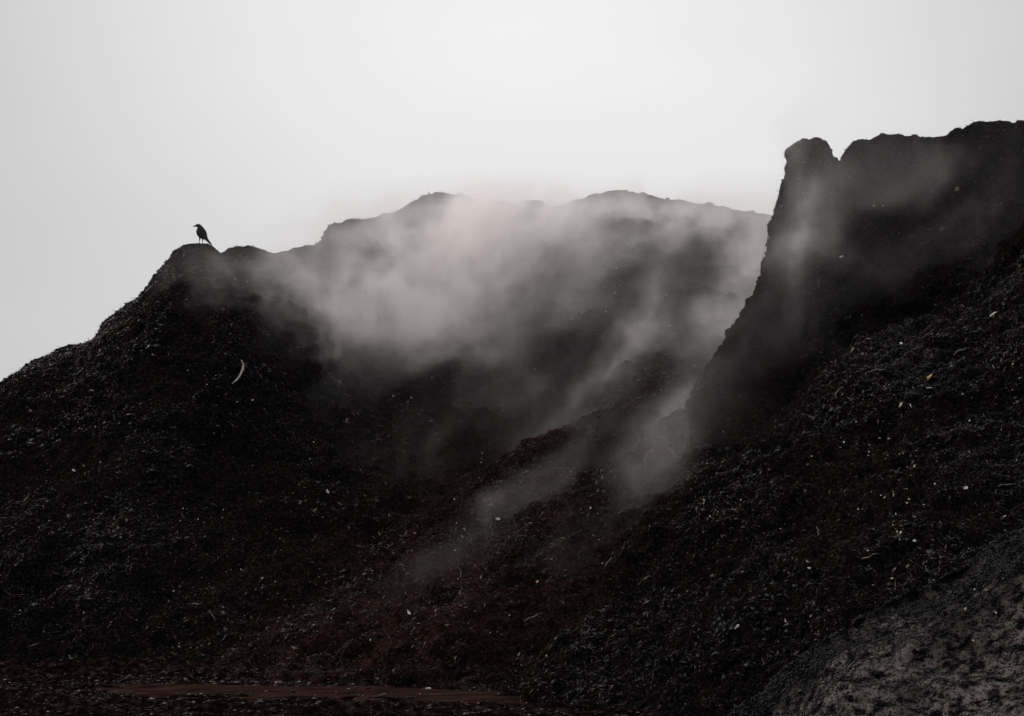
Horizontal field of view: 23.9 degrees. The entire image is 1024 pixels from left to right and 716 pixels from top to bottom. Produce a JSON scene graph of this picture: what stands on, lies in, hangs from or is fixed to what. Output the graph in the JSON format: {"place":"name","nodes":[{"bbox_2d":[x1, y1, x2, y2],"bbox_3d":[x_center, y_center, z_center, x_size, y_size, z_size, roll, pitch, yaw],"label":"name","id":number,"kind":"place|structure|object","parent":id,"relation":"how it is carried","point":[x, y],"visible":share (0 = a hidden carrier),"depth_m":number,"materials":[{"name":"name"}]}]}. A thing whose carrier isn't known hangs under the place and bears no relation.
{"place":"outdoors","nodes":[
{"label":"outdoors","id":0,"kind":"place"},
{"bbox_2d":[100,683,527,704],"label":"mud track","id":1,"kind":"structure","parent":0,"point":[158,690],"depth_m":24.68,"materials":[{"name":"brown soil"}]},
{"bbox_2d":[0,656,654,715],"bbox_3d":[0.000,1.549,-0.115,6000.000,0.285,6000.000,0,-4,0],"label":"ground","id":2,"kind":"structure","parent":0,"point":[79,705],"depth_m":23.53,"materials":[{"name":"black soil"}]},
{"bbox_2d":[1,657,648,715],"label":"wood shreds","id":3,"kind":"object","parent":2,"relation":"on","point":[218,684],"visible":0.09,"depth_m":24.36,"materials":[{"name":"black wood"}]},
{"bbox_2d":[0,190,771,663],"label":"compost heap","id":4,"kind":"object","parent":2,"relation":"on","point":[526,346],"visible":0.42,"depth_m":35.32,"materials":[{"name":"black soil"}]},
{"bbox_2d":[193,224,211,244],"bbox_3d":[-4.900,-1.956,38.246,0.316,0.339,0.129,0,-4,6],"label":"crow","id":5,"kind":"object","parent":4,"relation":"on","point":[201,232],"visible":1,"depth_m":38.21,"materials":[{"name":"black"}]},
{"bbox_2d":[232,359,243,383],"bbox_3d":[-4.039,0.231,34.864,0.363,0.423,0.018,0,-4,4],"label":"bark strip","id":6,"kind":"object","parent":4,"relation":"on","point":[242,369],"visible":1,"depth_m":34.85,"materials":[{"name":"wood"}]},
{"bbox_2d":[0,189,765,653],"bbox_3d":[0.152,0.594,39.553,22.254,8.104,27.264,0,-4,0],"label":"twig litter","id":7,"kind":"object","parent":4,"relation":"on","point":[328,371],"visible":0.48,"depth_m":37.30,"materials":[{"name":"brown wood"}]},
{"bbox_2d":[0,196,767,661],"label":"compost clods","id":8,"kind":"object","parent":4,"relation":"on","point":[376,500],"visible":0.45,"depth_m":35.12,"materials":[{"name":"brown soil"}]},
{"bbox_2d":[0,190,772,662],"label":"wood shreds","id":9,"kind":"object","parent":4,"relation":"on","point":[338,382],"visible":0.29,"depth_m":35.20,"materials":[{"name":"black wood"}]},
{"bbox_2d":[209,120,1023,715],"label":"compost heap","id":10,"kind":"object","parent":2,"relation":"on","point":[539,632],"visible":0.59,"depth_m":27.03,"materials":[{"name":"black soil"}]},
{"bbox_2d":[210,120,1023,715],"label":"wood shreds","id":11,"kind":"object","parent":10,"relation":"on","point":[886,494],"visible":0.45,"depth_m":26.28,"materials":[{"name":"black wood"}]},
{"bbox_2d":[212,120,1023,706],"bbox_3d":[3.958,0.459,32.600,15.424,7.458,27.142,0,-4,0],"label":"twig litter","id":12,"kind":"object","parent":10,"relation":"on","point":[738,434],"visible":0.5,"depth_m":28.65,"materials":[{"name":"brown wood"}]},
{"bbox_2d":[215,134,1023,706],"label":"compost clods","id":13,"kind":"object","parent":10,"relation":"on","point":[769,596],"visible":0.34,"depth_m":26.85,"materials":[{"name":"brown soil"}]},
{"bbox_2d":[644,449,655,462],"bbox_3d":[1.728,1.232,30.288,0.156,0.217,0.020,0,-27,-6],"label":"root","id":14,"kind":"object","parent":10,"relation":"attached to","point":[648,453],"visible":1,"depth_m":30.30,"materials":[{"name":"wood"}]},
{"bbox_2d":[0,0,1023,381],"label":"sky","id":15,"kind":"structure","parent":0,"point":[127,126],"materials":[{"name":"white"}]},
{"bbox_2d":[730,530,1023,715],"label":"dirt bank","id":16,"kind":"structure","parent":0,"point":[907,656],"depth_m":19.25,"materials":[{"name":"soil"}]},
{"bbox_2d":[727,527,1023,715],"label":"soil crumbs","id":17,"kind":"object","parent":16,"relation":"on","point":[952,597],"visible":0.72,"depth_m":19.65,"materials":[{"name":"brown soil"}]}
]}

